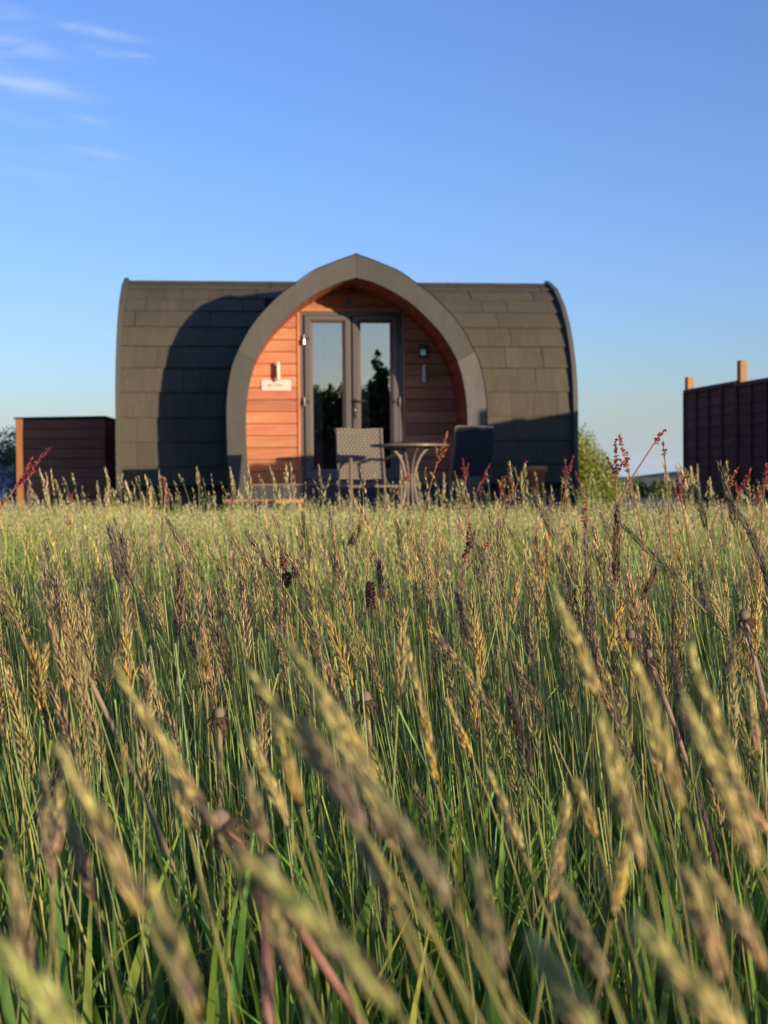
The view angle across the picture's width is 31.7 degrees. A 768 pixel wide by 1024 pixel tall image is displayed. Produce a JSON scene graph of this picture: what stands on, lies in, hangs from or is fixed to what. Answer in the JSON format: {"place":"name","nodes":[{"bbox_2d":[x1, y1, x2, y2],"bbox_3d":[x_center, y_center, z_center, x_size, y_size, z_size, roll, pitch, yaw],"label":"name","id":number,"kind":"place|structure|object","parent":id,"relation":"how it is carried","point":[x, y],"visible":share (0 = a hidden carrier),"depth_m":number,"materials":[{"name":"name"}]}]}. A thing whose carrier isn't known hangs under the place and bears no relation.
{"place":"outdoors","nodes":[
{"label":"outdoors","id":0,"kind":"place"},
{"bbox_2d":[2,839,35,1023],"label":"grass stalk","id":1,"kind":"object","parent":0,"point":[12,873],"depth_m":0.33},
{"bbox_2d":[15,642,50,912],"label":"grass stalk","id":2,"kind":"object","parent":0,"point":[43,662],"depth_m":0.95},
{"bbox_2d":[16,754,62,1023],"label":"grass stalk","id":3,"kind":"object","parent":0,"point":[57,766],"depth_m":0.80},
{"bbox_2d":[36,757,59,992],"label":"grass stalk","id":4,"kind":"object","parent":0,"point":[49,846],"depth_m":0.42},
{"bbox_2d":[46,777,66,1004],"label":"grass stalk","id":5,"kind":"object","parent":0,"point":[58,804],"depth_m":0.44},
{"bbox_2d":[105,740,127,1023],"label":"grass stalk","id":6,"kind":"object","parent":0,"point":[123,747],"depth_m":0.90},
{"bbox_2d":[142,651,154,820],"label":"grass stalk","id":7,"kind":"object","parent":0,"point":[148,660],"depth_m":1.00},
{"bbox_2d":[173,560,185,864],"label":"grass stalk","id":8,"kind":"object","parent":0,"point":[179,590],"depth_m":1.00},
{"bbox_2d":[198,625,215,910],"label":"grass stalk","id":9,"kind":"object","parent":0,"point":[203,654],"depth_m":0.95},
{"bbox_2d":[217,626,258,854],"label":"grass stalk","id":10,"kind":"object","parent":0,"point":[226,654],"depth_m":0.95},
{"bbox_2d":[10,476,682,503],"bbox_3d":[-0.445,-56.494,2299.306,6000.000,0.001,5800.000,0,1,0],"label":"ground","id":11,"kind":"structure","parent":0,"point":[644,498],"depth_m":32.09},
{"bbox_2d":[606,478,682,497],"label":"scrub","id":12,"kind":"object","parent":11,"relation":"on","point":[658,486],"visible":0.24,"depth_m":32.12,"materials":[{"name":"green plant"}]},
{"bbox_2d":[7,500,716,520],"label":"gravel path","id":13,"kind":"structure","parent":0,"point":[641,502],"depth_m":21.22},
{"bbox_2d":[0,463,16,506],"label":"parked car","id":14,"kind":"object","parent":13,"relation":"on","point":[5,483],"visible":0.34,"depth_m":19.38,"materials":[{"name":"blue paint"}]},
{"bbox_2d":[0,424,24,513],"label":"shrub","id":15,"kind":"object","parent":13,"relation":"on","point":[6,458],"visible":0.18,"depth_m":19.41,"materials":[{"name":"green plant"}]},
{"bbox_2d":[14,416,116,513],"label":"bin store","id":16,"kind":"structure","parent":13,"relation":"on","point":[83,450],"depth_m":17.11,"materials":[{"name":"wood"}]},
{"bbox_2d":[224,499,303,517],"bbox_3d":[-1.290,0.007,14.537,0.840,0.285,0.290,-1,1,-6],"label":"timber step","id":17,"kind":"object","parent":13,"relation":"on","point":[298,502],"visible":0.66,"depth_m":14.40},
{"bbox_2d":[115,253,577,516],"bbox_3d":[-0.500,-1.476,16.922,5.460,3.001,3.962,-1,1,-6],"label":"camping pod","id":18,"kind":"object","parent":13,"relation":"on","point":[341,340],"visible":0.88,"depth_m":15.81,"materials":[{"name":"tile"}]},
{"bbox_2d":[261,380,290,390],"bbox_3d":[-1.246,-1.468,15.648,0.344,0.124,0.016,-1,1,-6],"label":"name sign","id":19,"kind":"object","parent":18,"relation":"attached to","point":[275,385],"visible":1,"depth_m":15.64,"materials":[{"name":"white plastic"}]},
{"bbox_2d":[302,315,350,479],"bbox_3d":[-0.663,-1.328,15.709,0.562,1.908,0.128,-1,1,-6],"label":"door leaf","id":20,"kind":"structure","parent":18,"relation":"in","point":[311,473],"depth_m":15.70,"materials":[{"name":"grey plastic"}]},
{"bbox_2d":[352,315,400,479],"bbox_3d":[-0.085,-1.333,15.759,0.558,1.908,0.148,-1,1,-6],"label":"door leaf","id":21,"kind":"structure","parent":18,"relation":"in","point":[392,472],"depth_m":15.76,"materials":[{"name":"grey plastic"}]},
{"bbox_2d":[578,423,627,506],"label":"shrub","id":22,"kind":"object","parent":13,"relation":"on","point":[587,466],"visible":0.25,"depth_m":21.29,"materials":[{"name":"green plant"}]},
{"bbox_2d":[683,360,767,508],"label":"garden fence","id":23,"kind":"object","parent":13,"relation":"on","point":[724,422],"visible":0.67,"depth_m":17.99,"materials":[{"name":"wood"}]},
{"bbox_2d":[335,428,402,520],"bbox_3d":[-0.158,-0.348,12.961,0.527,0.933,0.572,-1,1,-18],"label":"garden chair","id":24,"kind":"object","parent":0,"point":[353,448],"visible":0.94,"depth_m":13.18,"materials":[{"name":"grey wicker"}]},
{"bbox_2d":[0,520,767,1023],"bbox_3d":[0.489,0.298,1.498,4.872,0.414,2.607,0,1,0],"label":"meadow grass","id":25,"kind":"structure","parent":0,"point":[332,1009],"depth_m":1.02,"materials":[{"name":"plant"}]},
{"bbox_2d":[0,460,767,784],"bbox_3d":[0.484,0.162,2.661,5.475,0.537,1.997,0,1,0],"label":"flowering grass","id":26,"kind":"structure","parent":0,"point":[151,556],"depth_m":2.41,"materials":[{"name":"plant"}]},
{"bbox_2d":[0,0,767,476],"label":"sky","id":27,"kind":"structure","parent":0,"point":[613,154],"materials":[{"name":"blue"}]},
{"bbox_2d":[370,443,448,517],"bbox_3d":[0.236,-0.240,12.298,0.716,0.750,0.716,0,1,0],"label":"garden table","id":28,"kind":"object","parent":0,"point":[412,490],"visible":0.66,"depth_m":12.25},
{"bbox_2d":[420,425,493,514],"bbox_3d":[0.772,-0.402,14.085,0.555,0.971,0.619,-1,2,-34],"label":"garden chair","id":29,"kind":"object","parent":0,"point":[474,445],"visible":0.87,"depth_m":13.84,"materials":[{"name":"wicker"}]},
{"bbox_2d":[521,493,550,517],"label":"plinth block","id":30,"kind":"structure","parent":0,"point":[546,498],"depth_m":14.16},
{"bbox_2d":[523,466,546,492],"bbox_3d":[1.597,-0.341,14.296,0.260,0.287,0.260,0,1,0],"label":"plant pot","id":31,"kind":"object","parent":30,"relation":"on","point":[540,471],"visible":0.75,"depth_m":14.21,"materials":[{"name":"ceramic"}]},
{"bbox_2d":[531,530,546,930],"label":"grass stalk","id":32,"kind":"object","parent":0,"point":[537,568],"depth_m":1.05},
{"bbox_2d":[534,789,572,1023],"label":"grass stalk","id":33,"kind":"object","parent":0,"point":[558,854],"depth_m":0.50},
{"bbox_2d":[593,840,632,1014],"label":"grass stalk","id":34,"kind":"object","parent":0,"point":[616,894],"depth_m":0.42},
{"bbox_2d":[609,498,622,943],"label":"grass stalk","id":35,"kind":"object","parent":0,"point":[617,516],"depth_m":1.05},
{"bbox_2d":[612,478,682,486],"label":"field","id":36,"kind":"structure","parent":0,"point":[648,481],"depth_m":161.75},
{"bbox_2d":[634,471,681,476],"bbox_3d":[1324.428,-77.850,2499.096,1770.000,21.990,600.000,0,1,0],"label":"hills","id":37,"kind":"structure","parent":0,"point":[672,474],"depth_m":2291.19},
{"bbox_2d":[642,708,701,1023],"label":"grass stalk","id":38,"kind":"object","parent":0,"point":[656,764],"depth_m":0.55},
{"bbox_2d":[740,569,763,980],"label":"grass stalk","id":39,"kind":"object","parent":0,"point":[758,597],"depth_m":1.00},
{"bbox_2d":[744,677,767,824],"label":"grass stalk","id":40,"kind":"object","parent":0,"point":[754,725],"depth_m":0.60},
{"label":"meadow soil","id":41,"kind":"structure","parent":0,"visible":0},
{"bbox_2d":[0,447,51,508],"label":"sorrel plant","id":42,"kind":"object","parent":41,"relation":"on","point":[26,475],"visible":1,"depth_m":2.00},
{"bbox_2d":[0,930,77,1023],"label":"grass stalk","id":43,"kind":"object","parent":41,"relation":"on","point":[39,993],"depth_m":0.19,"materials":[{"name":"plant"}]},
{"bbox_2d":[0,588,112,953],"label":"grass stalk","id":44,"kind":"object","parent":41,"relation":"on","point":[11,618],"depth_m":1.00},
{"bbox_2d":[63,803,127,1023],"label":"grass stalk","id":45,"kind":"object","parent":41,"relation":"on","point":[74,835],"depth_m":0.45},
{"bbox_2d":[49,731,195,1023],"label":"grass stalk","id":46,"kind":"object","parent":41,"relation":"on","point":[119,869],"depth_m":0.27,"materials":[{"name":"plant"}]},
{"bbox_2d":[78,665,209,981],"bbox_3d":[-0.151,0.292,0.964,0.128,0.372,0.017,-1,1,-10],"label":"dandelion stalk","id":47,"kind":"object","parent":41,"relation":"on","point":[128,761],"visible":0.47,"depth_m":0.95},
{"bbox_2d":[137,862,203,1023],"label":"grass stalk","id":48,"kind":"object","parent":41,"relation":"on","point":[183,972],"depth_m":0.24,"materials":[{"name":"plant"}]},
{"bbox_2d":[167,766,236,1023],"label":"grass stalk","id":49,"kind":"object","parent":41,"relation":"on","point":[181,801],"depth_m":0.45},
{"bbox_2d":[104,655,321,1023],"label":"grass stalk","id":50,"kind":"object","parent":41,"relation":"on","point":[197,797],"depth_m":0.36,"materials":[{"name":"plant"}]},
{"bbox_2d":[207,707,230,952],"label":"dandelion stalk","id":51,"kind":"object","parent":41,"relation":"on","point":[218,713],"visible":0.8,"depth_m":0.95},
{"bbox_2d":[237,853,294,1023],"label":"dandelion stalk","id":52,"kind":"object","parent":41,"relation":"on","point":[267,986],"visible":0.48,"depth_m":0.40,"materials":[{"name":"plant"}]},
{"bbox_2d":[238,760,306,1023],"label":"grass stalk","id":53,"kind":"object","parent":41,"relation":"on","point":[254,800],"depth_m":0.40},
{"bbox_2d":[269,571,292,816],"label":"plantain stalk","id":54,"kind":"object","parent":41,"relation":"on","point":[287,581],"visible":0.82,"depth_m":1.30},
{"bbox_2d":[279,553,287,741],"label":"plantain stalk","id":55,"kind":"object","parent":41,"relation":"on","point":[283,562],"visible":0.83,"depth_m":1.60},
{"bbox_2d":[262,889,310,1023],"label":"grass stalk","id":56,"kind":"object","parent":41,"relation":"on","point":[283,940],"depth_m":0.30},
{"bbox_2d":[210,808,367,1023],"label":"dandelion stalk","id":57,"kind":"object","parent":41,"relation":"on","point":[225,822],"visible":0.75,"depth_m":0.52,"materials":[{"name":"plant"}]},
{"bbox_2d":[291,559,301,720],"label":"plantain stalk","id":58,"kind":"object","parent":41,"relation":"on","point":[293,572],"visible":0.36,"depth_m":1.50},
{"bbox_2d":[265,524,329,889],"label":"grass stalk","id":59,"kind":"object","parent":41,"relation":"on","point":[271,545],"depth_m":1.10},
{"bbox_2d":[245,730,354,1012],"bbox_3d":[-0.010,0.282,0.487,0.075,0.412,0.014,-1,1,-12],"label":"grass stalk","id":60,"kind":"object","parent":41,"relation":"on","point":[270,785],"depth_m":0.48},
{"bbox_2d":[267,714,360,1023],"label":"grass stalk","id":61,"kind":"object","parent":41,"relation":"on","point":[287,762],"depth_m":0.42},
{"bbox_2d":[300,511,331,816],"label":"grass stalk","id":62,"kind":"object","parent":41,"relation":"on","point":[305,535],"depth_m":1.30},
{"bbox_2d":[223,833,410,1023],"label":"grass stalk","id":63,"kind":"object","parent":41,"relation":"on","point":[367,981],"depth_m":0.20,"materials":[{"name":"plant"}]},
{"bbox_2d":[244,530,401,902],"bbox_3d":[-0.046,0.243,1.108,0.134,0.460,0.014,-1,1,-5],"label":"grass stalk","id":64,"kind":"object","parent":41,"relation":"on","point":[255,545],"depth_m":1.10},
{"bbox_2d":[340,526,361,699],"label":"plantain stalk","id":65,"kind":"object","parent":41,"relation":"on","point":[351,539],"visible":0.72,"depth_m":1.90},
{"bbox_2d":[241,660,483,1023],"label":"grass stalk","id":66,"kind":"object","parent":41,"relation":"on","point":[282,716],"depth_m":0.33,"materials":[{"name":"plant"}]},
{"bbox_2d":[354,691,387,942],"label":"dandelion stalk","id":67,"kind":"object","parent":41,"relation":"on","point":[367,698],"visible":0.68,"depth_m":0.95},
{"bbox_2d":[365,581,376,750],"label":"plantain stalk","id":68,"kind":"object","parent":41,"relation":"on","point":[370,591],"visible":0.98,"depth_m":1.35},
{"bbox_2d":[297,711,455,1023],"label":"grass stalk","id":69,"kind":"object","parent":41,"relation":"on","point":[342,785],"depth_m":0.30,"materials":[{"name":"plant"}]},
{"bbox_2d":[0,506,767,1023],"bbox_3d":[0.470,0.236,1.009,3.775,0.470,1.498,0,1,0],"label":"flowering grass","id":70,"kind":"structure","parent":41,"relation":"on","point":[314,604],"depth_m":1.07,"materials":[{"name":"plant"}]},
{"bbox_2d":[0,500,767,566],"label":"meadow grass","id":71,"kind":"structure","parent":41,"relation":"on","point":[290,525],"depth_m":8.60,"materials":[{"name":"plant"}]},
{"bbox_2d":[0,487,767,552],"bbox_3d":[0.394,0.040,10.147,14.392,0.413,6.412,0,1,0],"label":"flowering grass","id":72,"kind":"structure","parent":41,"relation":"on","point":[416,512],"depth_m":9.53,"materials":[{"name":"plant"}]},
{"bbox_2d":[311,690,475,1023],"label":"grass stalk","id":73,"kind":"object","parent":41,"relation":"on","point":[335,731],"depth_m":0.32,"materials":[{"name":"plant"}]},
{"bbox_2d":[281,634,508,1023],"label":"grass stalk","id":74,"kind":"object","parent":41,"relation":"on","point":[312,678],"depth_m":0.33,"materials":[{"name":"plant"}]},
{"bbox_2d":[347,817,442,1023],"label":"grass stalk","id":75,"kind":"object","parent":41,"relation":"on","point":[375,874],"depth_m":0.35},
{"bbox_2d":[416,431,448,617],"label":"sorrel plant","id":76,"kind":"object","parent":41,"relation":"on","point":[439,456],"visible":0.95,"depth_m":2.60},
{"bbox_2d":[349,759,526,1023],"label":"grass stalk","id":77,"kind":"object","parent":41,"relation":"on","point":[401,829],"depth_m":0.25,"materials":[{"name":"plant"}]},
{"bbox_2d":[404,634,476,1023],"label":"grass stalk","id":78,"kind":"object","parent":41,"relation":"on","point":[421,708],"depth_m":0.62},
{"bbox_2d":[447,523,475,785],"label":"sorrel plant","id":79,"kind":"object","parent":41,"relation":"on","point":[467,552],"visible":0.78,"depth_m":1.70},
{"bbox_2d":[430,536,493,698],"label":"sorrel plant","id":80,"kind":"object","parent":41,"relation":"on","point":[487,545],"visible":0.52,"depth_m":2.00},
{"bbox_2d":[466,843,513,1023],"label":"grass stalk","id":81,"kind":"object","parent":41,"relation":"on","point":[491,928],"depth_m":0.30,"materials":[{"name":"plant"}]},
{"bbox_2d":[441,694,553,1023],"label":"grass stalk","id":82,"kind":"object","parent":41,"relation":"on","point":[461,734],"depth_m":0.75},
{"bbox_2d":[483,762,572,982],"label":"grass stalk","id":83,"kind":"object","parent":41,"relation":"on","point":[511,826],"depth_m":0.50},
{"bbox_2d":[519,924,596,1023],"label":"grass stalk","id":84,"kind":"object","parent":41,"relation":"on","point":[572,1008],"depth_m":0.22,"materials":[{"name":"plant"}]},
{"bbox_2d":[554,455,573,656],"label":"sorrel plant","id":85,"kind":"object","parent":41,"relation":"on","point":[570,466],"visible":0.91,"depth_m":3.00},
{"bbox_2d":[511,658,630,1009],"bbox_3d":[0.129,0.286,0.907,0.088,0.381,0.015,-1,1,-10],"label":"grass stalk","id":86,"kind":"object","parent":41,"relation":"on","point":[520,672],"depth_m":0.90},
{"bbox_2d":[528,486,638,870],"bbox_3d":[0.173,0.222,1.158,0.099,0.495,0.015,-1,1,-7],"label":"grass stalk","id":87,"kind":"object","parent":41,"relation":"on","point":[543,515],"depth_m":1.15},
{"bbox_2d":[581,501,587,729],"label":"sorrel plant","id":88,"kind":"object","parent":41,"relation":"on","point":[585,508],"visible":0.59,"depth_m":2.00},
{"bbox_2d":[545,865,624,1023],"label":"grass stalk","id":89,"kind":"object","parent":41,"relation":"on","point":[592,955],"depth_m":0.30,"materials":[{"name":"plant"}]},
{"bbox_2d":[583,566,595,1013],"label":"grass stalk","id":90,"kind":"object","parent":41,"relation":"on","point":[588,595],"depth_m":1.00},
{"bbox_2d":[563,587,623,934],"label":"plantain stalk","id":91,"kind":"object","parent":41,"relation":"on","point":[573,596],"visible":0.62,"depth_m":1.11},
{"bbox_2d":[560,565,659,905],"bbox_3d":[0.183,0.257,1.108,0.088,0.429,0.014,0,1,9],"label":"grass stalk","id":92,"kind":"object","parent":41,"relation":"on","point":[648,589],"depth_m":1.10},
{"bbox_2d":[569,772,652,1023],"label":"grass stalk","id":93,"kind":"object","parent":41,"relation":"on","point":[586,811],"depth_m":0.50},
{"bbox_2d":[605,438,621,737],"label":"sorrel plant","id":94,"kind":"object","parent":41,"relation":"on","point":[615,460],"visible":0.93,"depth_m":1.90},
{"bbox_2d":[549,588,706,1023],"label":"grass stalk","id":95,"kind":"object","parent":41,"relation":"on","point":[584,666],"depth_m":0.42,"materials":[{"name":"plant"}]},
{"bbox_2d":[593,429,666,734],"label":"sorrel plant","id":96,"kind":"object","parent":41,"relation":"on","point":[659,434],"visible":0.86,"depth_m":1.90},
{"bbox_2d":[621,629,640,910],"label":"dandelion stalk","id":97,"kind":"object","parent":41,"relation":"on","point":[630,633],"visible":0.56,"depth_m":1.10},
{"bbox_2d":[618,434,652,692],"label":"sorrel plant","id":98,"kind":"object","parent":41,"relation":"on","point":[626,459],"visible":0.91,"depth_m":1.90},
{"bbox_2d":[589,707,687,1023],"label":"grass stalk","id":99,"kind":"object","parent":41,"relation":"on","point":[611,763],"depth_m":0.34,"materials":[{"name":"plant"}]},
{"bbox_2d":[591,669,701,999],"bbox_3d":[0.179,0.289,0.907,0.083,0.374,0.014,-1,1,-10],"label":"grass stalk","id":100,"kind":"object","parent":41,"relation":"on","point":[608,705],"depth_m":0.90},
{"bbox_2d":[644,473,687,627],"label":"sorrel plant","id":101,"kind":"object","parent":41,"relation":"on","point":[677,491],"visible":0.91,"depth_m":2.00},
{"bbox_2d":[661,441,673,706],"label":"sorrel plant","id":102,"kind":"object","parent":41,"relation":"on","point":[663,445],"visible":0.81,"depth_m":1.90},
{"bbox_2d":[619,908,740,1023],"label":"grass stalk","id":103,"kind":"object","parent":41,"relation":"on","point":[680,972],"depth_m":0.20,"materials":[{"name":"plant"}]},
{"bbox_2d":[625,652,744,1023],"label":"grass stalk","id":104,"kind":"object","parent":41,"relation":"on","point":[652,713],"depth_m":0.34,"materials":[{"name":"plant"}]},
{"bbox_2d":[675,475,699,710],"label":"sorrel plant","id":105,"kind":"object","parent":41,"relation":"on","point":[678,485],"visible":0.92,"depth_m":2.00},
{"bbox_2d":[640,649,744,969],"bbox_3d":[0.242,0.287,1.012,0.105,0.373,0.017,-1,1,-10],"label":"dandelion stalk","id":106,"kind":"object","parent":41,"relation":"on","point":[652,660],"visible":0.58,"depth_m":1.00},
{"bbox_2d":[619,522,767,699],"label":"grass stalk","id":107,"kind":"object","parent":41,"relation":"on","point":[626,529],"depth_m":1.02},
{"bbox_2d":[673,859,728,1002],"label":"grass stalk","id":108,"kind":"object","parent":41,"relation":"on","point":[705,935],"depth_m":0.28,"materials":[{"name":"plant"}]},
{"bbox_2d":[691,466,739,645],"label":"sorrel plant","id":109,"kind":"object","parent":41,"relation":"on","point":[730,482],"visible":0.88,"depth_m":2.20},
{"bbox_2d":[674,686,767,895],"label":"grass stalk","id":110,"kind":"object","parent":41,"relation":"on","point":[732,808],"depth_m":0.30,"materials":[{"name":"plant"}]},
{"bbox_2d":[677,637,767,870],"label":"grass stalk","id":111,"kind":"object","parent":41,"relation":"on","point":[728,753],"depth_m":0.36,"materials":[{"name":"plant"}]},
{"bbox_2d":[694,485,752,878],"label":"grass stalk","id":112,"kind":"object","parent":41,"relation":"on","point":[698,496],"depth_m":1.15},
{"bbox_2d":[688,848,767,974],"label":"grass stalk","id":113,"kind":"object","parent":41,"relation":"on","point":[740,927],"depth_m":0.30,"materials":[{"name":"plant"}]},
{"bbox_2d":[707,467,751,672],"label":"sorrel plant","id":114,"kind":"object","parent":41,"relation":"on","point":[744,484],"visible":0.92,"depth_m":2.20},
{"bbox_2d":[708,743,767,833],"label":"grass stalk","id":115,"kind":"object","parent":41,"relation":"on","point":[759,820],"depth_m":0.42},
{"bbox_2d":[715,457,767,673],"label":"grass stalk","id":116,"kind":"object","parent":41,"relation":"on","point":[723,481],"depth_m":1.05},
{"bbox_2d":[724,492,767,562],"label":"grass stalk","id":117,"kind":"object","parent":41,"relation":"on","point":[746,524],"depth_m":1.05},
{"bbox_2d":[736,488,761,634],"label":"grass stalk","id":118,"kind":"object","parent":41,"relation":"on","point":[758,498],"visible":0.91,"depth_m":2.40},
{"bbox_2d":[734,610,767,725],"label":"dandelion stalk","id":119,"kind":"object","parent":41,"relation":"on","point":[744,617],"visible":0.95,"depth_m":1.00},
{"bbox_2d":[755,463,767,755],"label":"sorrel plant","id":120,"kind":"object","parent":41,"relation":"on","point":[766,476],"visible":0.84,"depth_m":2.00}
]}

